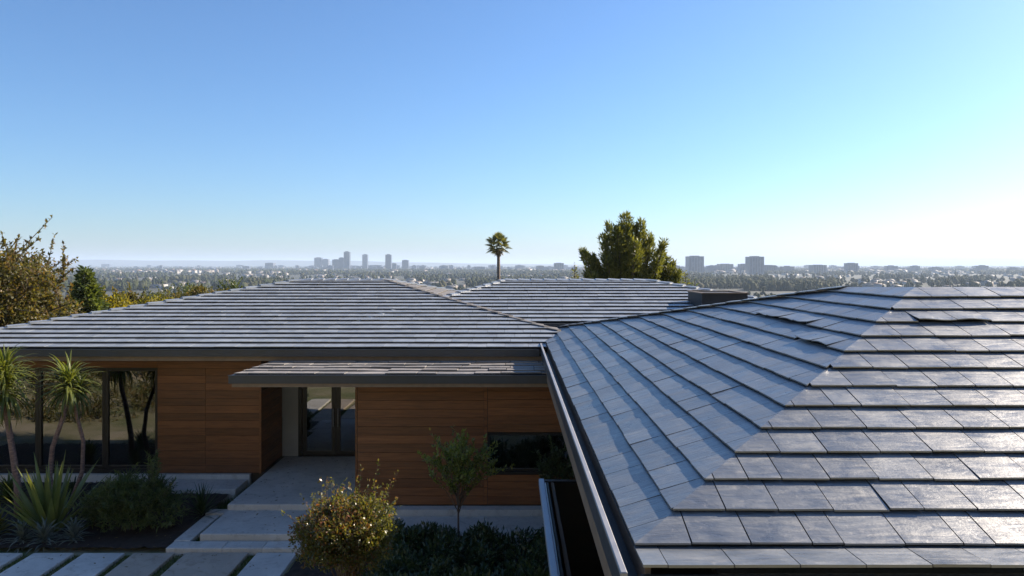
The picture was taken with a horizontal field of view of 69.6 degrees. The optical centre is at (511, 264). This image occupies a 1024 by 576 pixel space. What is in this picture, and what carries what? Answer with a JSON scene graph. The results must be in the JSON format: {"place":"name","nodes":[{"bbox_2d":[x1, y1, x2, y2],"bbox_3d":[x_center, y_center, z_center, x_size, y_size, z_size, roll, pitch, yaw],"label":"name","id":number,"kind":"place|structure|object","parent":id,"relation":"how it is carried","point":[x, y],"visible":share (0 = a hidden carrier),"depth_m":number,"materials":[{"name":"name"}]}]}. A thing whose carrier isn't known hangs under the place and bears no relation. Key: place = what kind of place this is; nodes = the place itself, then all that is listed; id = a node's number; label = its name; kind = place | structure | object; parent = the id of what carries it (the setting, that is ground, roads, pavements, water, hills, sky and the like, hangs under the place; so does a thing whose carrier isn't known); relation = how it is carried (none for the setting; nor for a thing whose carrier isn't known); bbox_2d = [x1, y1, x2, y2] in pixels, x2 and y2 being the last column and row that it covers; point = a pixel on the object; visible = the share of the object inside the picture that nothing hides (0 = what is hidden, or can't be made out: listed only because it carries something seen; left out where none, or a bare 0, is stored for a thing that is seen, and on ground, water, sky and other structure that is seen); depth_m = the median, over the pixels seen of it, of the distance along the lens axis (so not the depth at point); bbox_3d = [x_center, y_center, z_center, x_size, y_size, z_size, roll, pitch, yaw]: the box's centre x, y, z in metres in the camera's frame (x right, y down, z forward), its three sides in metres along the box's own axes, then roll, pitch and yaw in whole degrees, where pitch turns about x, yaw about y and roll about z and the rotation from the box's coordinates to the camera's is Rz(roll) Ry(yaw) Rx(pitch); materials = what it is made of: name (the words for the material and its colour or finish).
{"place":"outdoors","nodes":[
{"label":"outdoors","id":0,"kind":"place"},
{"bbox_2d":[17,260,583,265],"bbox_3d":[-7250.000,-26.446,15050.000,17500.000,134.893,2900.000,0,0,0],"label":"hills","id":1,"kind":"structure","parent":0,"point":[188,263],"depth_m":13912.49,"materials":[{"name":"grey"}]},
{"bbox_2d":[322,259,329,265],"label":"tower","id":2,"kind":"structure","parent":0,"point":[325,262],"depth_m":5750.00,"materials":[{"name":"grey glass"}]},
{"bbox_2d":[332,259,338,268],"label":"tower","id":3,"kind":"structure","parent":0,"point":[335,263],"depth_m":4842.10,"materials":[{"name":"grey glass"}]},
{"bbox_2d":[339,257,343,268],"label":"tower","id":4,"kind":"structure","parent":0,"point":[341,262],"depth_m":4600.00,"materials":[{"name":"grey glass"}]},
{"bbox_2d":[362,254,367,268],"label":"tower","id":5,"kind":"structure","parent":0,"point":[364,261],"depth_m":5411.16,"materials":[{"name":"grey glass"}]},
{"bbox_2d":[385,254,391,268],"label":"tower","id":6,"kind":"structure","parent":0,"point":[388,261],"depth_m":4600.00,"materials":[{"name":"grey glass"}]},
{"bbox_2d":[402,260,408,268],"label":"tower","id":7,"kind":"structure","parent":0,"point":[405,263],"depth_m":4842.10,"materials":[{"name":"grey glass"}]},
{"bbox_2d":[0,265,1023,575],"bbox_3d":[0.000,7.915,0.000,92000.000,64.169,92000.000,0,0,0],"label":"ground","id":8,"kind":"structure","parent":0,"point":[146,549],"depth_m":1083.17,"materials":[{"name":"grey"}]},
{"bbox_2d":[0,553,22,569],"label":"path paver","id":9,"kind":"object","parent":8,"relation":"on","point":[6,560],"visible":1,"depth_m":14.38,"materials":[{"name":"concrete"}]},
{"bbox_2d":[0,553,73,575],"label":"path paver","id":10,"kind":"object","parent":8,"relation":"on","point":[37,564],"visible":1,"depth_m":14.05,"materials":[{"name":"concrete"}]},
{"bbox_2d":[0,215,85,326],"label":"oak tree","id":11,"kind":"object","parent":8,"relation":"on","point":[24,298],"visible":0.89,"depth_m":27.80,"materials":[{"name":"green plant"}]},
{"bbox_2d":[52,264,110,317],"bbox_3d":[-23.193,3.126,39.992,4.518,6.235,4.778,0,0,0],"label":"conifer","id":12,"kind":"object","parent":8,"relation":"on","point":[89,295],"visible":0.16,"depth_m":39.68,"materials":[{"name":"green plant"}]},
{"bbox_2d":[51,553,124,575],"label":"path paver","id":13,"kind":"object","parent":8,"relation":"on","point":[84,564],"visible":0.88,"depth_m":14.05,"materials":[{"name":"concrete"}]},
{"bbox_2d":[101,264,111,267],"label":"tower","id":14,"kind":"structure","parent":8,"relation":"on","point":[106,265],"depth_m":8363.64,"materials":[{"name":"grey glass"}]},
{"bbox_2d":[0,481,227,548],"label":"planting bed","id":15,"kind":"object","parent":8,"relation":"on","point":[143,538],"visible":0.3,"depth_m":15.51,"materials":[{"name":"brown soil"}]},
{"bbox_2d":[0,502,15,533],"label":"yellow plant","id":16,"kind":"object","parent":15,"relation":"on","point":[3,526],"visible":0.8,"depth_m":15.54,"materials":[{"name":"green plant"}]},
{"bbox_2d":[0,471,26,506],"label":"ground plant","id":17,"kind":"object","parent":15,"relation":"on","point":[4,492],"visible":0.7,"depth_m":17.35,"materials":[{"name":"green plant"}]},
{"bbox_2d":[0,519,37,552],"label":"silver plant","id":18,"kind":"object","parent":15,"relation":"on","point":[21,534],"visible":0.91,"depth_m":15.05,"materials":[{"name":"green plant"}]},
{"bbox_2d":[0,343,42,515],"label":"yucca tree","id":19,"kind":"object","parent":15,"relation":"on","point":[8,377],"visible":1,"depth_m":16.58,"materials":[{"name":"green plant"}]},
{"bbox_2d":[23,516,63,553],"bbox_3d":[-9.515,5.565,15.000,0.776,0.808,0.765,0,0,-40],"label":"silver plant","id":20,"kind":"object","parent":15,"relation":"on","point":[44,532],"visible":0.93,"depth_m":14.98,"materials":[{"name":"green plant"}]},
{"bbox_2d":[0,451,106,532],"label":"agave","id":21,"kind":"object","parent":15,"relation":"on","point":[49,502],"visible":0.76,"depth_m":15.46,"materials":[{"name":"green plant"}]},
{"bbox_2d":[31,349,102,495],"bbox_3d":[-10.226,3.843,16.928,1.451,3.755,1.556,0,0,-44],"label":"yucca tree","id":22,"kind":"object","parent":15,"relation":"on","point":[68,373],"visible":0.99,"depth_m":16.87,"materials":[{"name":"green plant"}]},
{"bbox_2d":[52,514,93,552],"bbox_3d":[-9.008,5.554,15.113,0.788,0.768,0.771,0,0,0],"label":"silver plant","id":23,"kind":"object","parent":15,"relation":"on","point":[74,529],"visible":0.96,"depth_m":15.09,"materials":[{"name":"green plant"}]},
{"bbox_2d":[61,475,89,498],"bbox_3d":[-10.523,5.407,17.599,0.821,0.760,0.984,0,0,42],"label":"ground plant","id":24,"kind":"object","parent":15,"relation":"on","point":[71,486],"visible":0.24,"depth_m":17.57,"materials":[{"name":"green plant"}]},
{"bbox_2d":[69,487,110,530],"bbox_3d":[-9.015,5.207,16.024,1.310,0.913,1.330,0,0,0],"label":"yellow plant","id":25,"kind":"object","parent":15,"relation":"on","point":[94,521],"visible":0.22,"depth_m":15.87,"materials":[{"name":"green plant"}]},
{"bbox_2d":[116,466,143,479],"bbox_3d":[-9.387,5.283,17.914,1.049,0.829,1.045,0,0,40],"label":"ground plant","id":26,"kind":"object","parent":15,"relation":"on","point":[130,472],"visible":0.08,"depth_m":17.96,"materials":[{"name":"green plant"}]},
{"bbox_2d":[64,448,197,533],"bbox_3d":[-8.077,4.855,15.717,2.434,1.703,1.639,0,0,0],"label":"bed shrub","id":27,"kind":"object","parent":15,"relation":"on","point":[132,500],"visible":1,"depth_m":15.48,"materials":[{"name":"green plant"}]},
{"bbox_2d":[183,482,222,518],"bbox_3d":[-7.026,5.297,16.580,1.210,0.816,0.980,0,0,32],"label":"spiky tuft","id":28,"kind":"object","parent":15,"relation":"on","point":[200,504],"visible":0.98,"depth_m":16.53,"materials":[{"name":"green plant"}]},
{"bbox_2d":[100,285,133,309],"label":"bush","id":29,"kind":"object","parent":8,"relation":"on","point":[120,301],"visible":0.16,"depth_m":44.78,"materials":[{"name":"yellow plant"}]},
{"bbox_2d":[0,484,255,575],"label":"grass","id":30,"kind":"structure","parent":8,"relation":"on","point":[157,573],"depth_m":14.24,"materials":[{"name":"green plant"}]},
{"bbox_2d":[112,283,145,305],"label":"bush","id":31,"kind":"object","parent":8,"relation":"on","point":[132,295],"visible":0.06,"depth_m":47.85,"materials":[{"name":"green plant"}]},
{"bbox_2d":[105,553,174,575],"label":"path paver","id":32,"kind":"object","parent":8,"relation":"on","point":[147,564],"visible":0.88,"depth_m":14.05,"materials":[{"name":"concrete"}]},
{"bbox_2d":[134,284,172,298],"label":"bush","id":33,"kind":"object","parent":8,"relation":"on","point":[159,292],"visible":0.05,"depth_m":84.02,"materials":[{"name":"green plant"}]},
{"bbox_2d":[134,294,173,304],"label":"bush","id":34,"kind":"object","parent":8,"relation":"on","point":[148,299],"visible":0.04,"depth_m":43.78,"materials":[{"name":"green plant"}]},
{"bbox_2d":[158,287,190,299],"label":"bush","id":35,"kind":"object","parent":8,"relation":"on","point":[178,294],"visible":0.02,"depth_m":67.98,"materials":[{"name":"green plant"}]},
{"bbox_2d":[4,460,352,575],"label":"leaf litter","id":36,"kind":"object","parent":8,"relation":"on","point":[173,525],"visible":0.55,"depth_m":15.48,"materials":[{"name":"brown plant"}]},
{"bbox_2d":[170,282,209,296],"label":"bush","id":37,"kind":"object","parent":8,"relation":"on","point":[184,288],"visible":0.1,"depth_m":99.69,"materials":[{"name":"green plant"}]},
{"bbox_2d":[175,284,228,298],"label":"bush","id":38,"kind":"object","parent":8,"relation":"on","point":[200,289],"visible":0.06,"depth_m":51.35,"materials":[{"name":"green plant"}]},
{"bbox_2d":[161,553,247,575],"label":"path paver","id":39,"kind":"object","parent":8,"relation":"on","point":[206,564],"visible":0.88,"depth_m":14.05,"materials":[{"name":"concrete"}]},
{"bbox_2d":[163,479,247,501],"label":"paving slab","id":40,"kind":"structure","parent":8,"relation":"on","point":[233,487],"depth_m":18.27,"materials":[{"name":"concrete"}]},
{"bbox_2d":[217,276,243,290],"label":"bush","id":41,"kind":"object","parent":8,"relation":"on","point":[233,285],"visible":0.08,"depth_m":74.11,"materials":[{"name":"green plant"}]},
{"bbox_2d":[166,457,360,555],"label":"entrance steps","id":42,"kind":"structure","parent":8,"relation":"on","point":[234,527],"depth_m":16.56,"materials":[{"name":"concrete"}]},
{"bbox_2d":[237,553,295,575],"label":"path paver","id":43,"kind":"object","parent":8,"relation":"on","point":[275,564],"visible":0.88,"depth_m":14.05,"materials":[{"name":"concrete"}]},
{"bbox_2d":[265,263,275,268],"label":"tower","id":44,"kind":"structure","parent":8,"relation":"on","point":[269,265],"depth_m":5411.77,"materials":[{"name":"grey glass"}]},
{"bbox_2d":[0,278,574,516],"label":"house","id":45,"kind":"structure","parent":8,"relation":"on","point":[251,384],"depth_m":18.98,"materials":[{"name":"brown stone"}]},
{"bbox_2d":[0,368,37,468],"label":"window","id":46,"kind":"structure","parent":45,"relation":"in","point":[25,435],"depth_m":19.07,"materials":[{"name":"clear glass"}]},
{"bbox_2d":[38,368,104,468],"bbox_3d":[-11.385,3.983,19.075,1.722,2.595,0.090,0,0,0],"label":"window","id":47,"kind":"structure","parent":45,"relation":"in","point":[93,425],"depth_m":19.07,"materials":[{"name":"black glass"}]},
{"bbox_2d":[105,368,157,468],"bbox_3d":[-9.835,3.983,19.075,1.362,2.595,0.090,0,0,0],"label":"window","id":48,"kind":"structure","parent":45,"relation":"in","point":[131,394],"depth_m":19.07,"materials":[{"name":"black glass"}]},
{"bbox_2d":[302,387,335,454],"bbox_3d":[-5.425,4.210,20.689,0.940,2.320,0.143,0,0,0],"label":"door","id":49,"kind":"structure","parent":45,"relation":"in","point":[318,403],"depth_m":20.73,"materials":[{"name":"clear glass"}]},
{"bbox_2d":[336,387,354,454],"bbox_3d":[-4.475,4.210,20.689,0.940,2.320,0.143,0,0,0],"label":"door","id":50,"kind":"structure","parent":45,"relation":"in","point":[345,396],"depth_m":20.73,"materials":[{"name":"clear glass"}]},
{"bbox_2d":[487,433,572,474],"bbox_3d":[0.455,4.242,16.503,2.030,0.915,0.145,0,0,0],"label":"window","id":51,"kind":"structure","parent":45,"relation":"in","point":[516,448],"depth_m":16.53,"materials":[{"name":"black glass"}]},
{"bbox_2d":[314,257,322,267],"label":"tower","id":52,"kind":"structure","parent":8,"relation":"on","point":[317,261],"depth_m":5750.00,"materials":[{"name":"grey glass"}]},
{"bbox_2d":[281,458,401,575],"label":"round bush","id":53,"kind":"object","parent":8,"relation":"on","point":[328,533],"visible":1,"depth_m":8.78,"materials":[{"name":"green plant"}]},
{"bbox_2d":[344,251,350,268],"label":"tower","id":54,"kind":"structure","parent":8,"relation":"on","point":[347,259],"depth_m":4599.40,"materials":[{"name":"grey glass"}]},
{"bbox_2d":[284,551,544,575],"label":"planting bed","id":55,"kind":"object","parent":8,"relation":"on","point":[296,569],"visible":0.08,"depth_m":13.85,"materials":[{"name":"brown soil"}]},
{"bbox_2d":[359,515,549,575],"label":"hedge","id":56,"kind":"object","parent":55,"relation":"on","point":[442,545],"visible":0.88,"depth_m":13.39,"materials":[{"name":"green plant"}]},
{"bbox_2d":[417,425,513,556],"bbox_3d":[-0.842,4.457,14.335,1.767,2.609,1.502,0,0,17],"label":"young tree","id":57,"kind":"object","parent":55,"relation":"on","point":[456,458],"visible":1,"depth_m":14.23,"materials":[{"name":"green plant"}]},
{"bbox_2d":[440,265,448,268],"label":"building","id":58,"kind":"structure","parent":8,"relation":"on","point":[444,266],"depth_m":4600.00,"materials":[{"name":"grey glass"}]},
{"bbox_2d":[374,517,543,550],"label":"side walk","id":59,"kind":"structure","parent":8,"relation":"on","point":[512,523],"depth_m":15.79,"materials":[{"name":"concrete"}]},
{"bbox_2d":[531,434,575,482],"bbox_3d":[0.998,4.668,15.492,0.956,2.068,1.110,0,0,-38],"label":"window shrub","id":60,"kind":"object","parent":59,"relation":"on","point":[556,465],"visible":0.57,"depth_m":15.50,"materials":[{"name":"green plant"}]},
{"bbox_2d":[485,232,511,279],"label":"palm tree","id":61,"kind":"object","parent":8,"relation":"on","point":[502,239],"visible":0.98,"depth_m":119.53,"materials":[{"name":"green plant"}]},
{"bbox_2d":[65,284,951,298],"bbox_3d":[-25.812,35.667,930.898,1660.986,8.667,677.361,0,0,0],"label":"suburb","id":62,"kind":"object","parent":8,"relation":"on","point":[452,286],"visible":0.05,"depth_m":1107.93,"materials":[{"name":"grey"}]},
{"bbox_2d":[36,270,1023,290],"bbox_3d":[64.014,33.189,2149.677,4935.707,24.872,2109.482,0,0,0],"label":"wood","id":63,"kind":"object","parent":8,"relation":"on","point":[756,282],"visible":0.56,"depth_m":1490.20,"materials":[{"name":"green plant"}]},
{"bbox_2d":[37,266,1023,274],"bbox_3d":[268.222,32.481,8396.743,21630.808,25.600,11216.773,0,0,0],"label":"wood","id":64,"kind":"object","parent":8,"relation":"on","point":[319,271],"visible":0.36,"depth_m":3395.18,"materials":[{"name":"green plant"}]},
{"bbox_2d":[48,282,1019,318],"bbox_3d":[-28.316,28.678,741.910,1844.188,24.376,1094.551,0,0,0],"label":"wood","id":65,"kind":"object","parent":8,"relation":"on","point":[758,295],"visible":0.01,"depth_m":980.38,"materials":[{"name":"green plant"}]},
{"bbox_2d":[48,266,1022,273],"bbox_3d":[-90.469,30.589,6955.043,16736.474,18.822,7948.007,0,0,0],"label":"suburb","id":66,"kind":"object","parent":8,"relation":"on","point":[393,270],"visible":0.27,"depth_m":3376.72,"materials":[{"name":"grey"}]},
{"bbox_2d":[68,271,1023,287],"bbox_3d":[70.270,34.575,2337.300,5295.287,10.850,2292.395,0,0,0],"label":"suburb","id":67,"kind":"object","parent":8,"relation":"on","point":[866,284],"visible":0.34,"depth_m":1723.53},
{"bbox_2d":[355,278,756,327],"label":"house","id":68,"kind":"structure","parent":8,"relation":"on","point":[553,302],"depth_m":22.95,"materials":[{"name":"paint"}]},
{"bbox_2d":[554,263,563,269],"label":"tower","id":69,"kind":"structure","parent":8,"relation":"on","point":[557,266],"depth_m":3832.73,"materials":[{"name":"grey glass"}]},
{"bbox_2d":[571,262,579,278],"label":"conifer","id":70,"kind":"object","parent":8,"relation":"on","point":[574,275],"visible":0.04,"depth_m":40.99,"materials":[{"name":"green plant"}]},
{"bbox_2d":[134,265,1023,272],"bbox_3d":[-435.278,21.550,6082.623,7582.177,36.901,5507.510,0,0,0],"label":"midrise blocks","id":71,"kind":"structure","parent":8,"relation":"on","point":[711,268],"depth_m":4722.09,"materials":[{"name":"grey concrete"}]},
{"bbox_2d":[577,209,683,283],"bbox_3d":[6.381,1.520,40.090,5.706,9.123,3.164,0,0,0],"label":"pine tree","id":72,"kind":"object","parent":8,"relation":"on","point":[628,254],"visible":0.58,"depth_m":39.52,"materials":[{"name":"green plant"}]},
{"bbox_2d":[681,270,690,285],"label":"conifer","id":73,"kind":"object","parent":8,"relation":"on","point":[685,278],"visible":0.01,"depth_m":47.98,"materials":[{"name":"green plant"}]},
{"bbox_2d":[717,264,732,271],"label":"tower","id":74,"kind":"structure","parent":8,"relation":"on","point":[726,267],"depth_m":3538.18,"materials":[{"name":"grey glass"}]},
{"bbox_2d":[738,264,744,272],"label":"tower","id":75,"kind":"structure","parent":8,"relation":"on","point":[741,267],"depth_m":3285.71,"materials":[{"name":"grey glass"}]},
{"bbox_2d":[764,265,775,270],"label":"tower","id":76,"kind":"structure","parent":8,"relation":"on","point":[769,267],"depth_m":3172.41,"materials":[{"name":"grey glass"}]},
{"bbox_2d":[809,265,826,273],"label":"tower","id":77,"kind":"structure","parent":8,"relation":"on","point":[817,268],"depth_m":3066.67,"materials":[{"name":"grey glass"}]},
{"bbox_2d":[844,263,857,270],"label":"tower","id":78,"kind":"structure","parent":8,"relation":"on","point":[851,266],"depth_m":3066.67,"materials":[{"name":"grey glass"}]},
{"bbox_2d":[0,0,1023,264],"label":"sky","id":79,"kind":"structure","parent":0,"point":[782,132],"materials":[{"name":"blue"}]},
{"bbox_2d":[685,256,703,273],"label":"tower","id":80,"kind":"structure","parent":0,"point":[694,263],"depth_m":3066.67,"materials":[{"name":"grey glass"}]},
{"bbox_2d":[745,256,763,274],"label":"tower","id":81,"kind":"structure","parent":0,"point":[754,265],"depth_m":2875.00,"materials":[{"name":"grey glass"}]},
{"bbox_2d":[539,285,1023,575],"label":"roof wing","id":82,"kind":"structure","parent":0,"point":[846,430],"depth_m":6.57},
{"bbox_2d":[539,479,603,575],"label":"window","id":83,"kind":"structure","parent":82,"relation":"attached to","point":[571,546],"depth_m":8.80,"materials":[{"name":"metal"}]}
]}

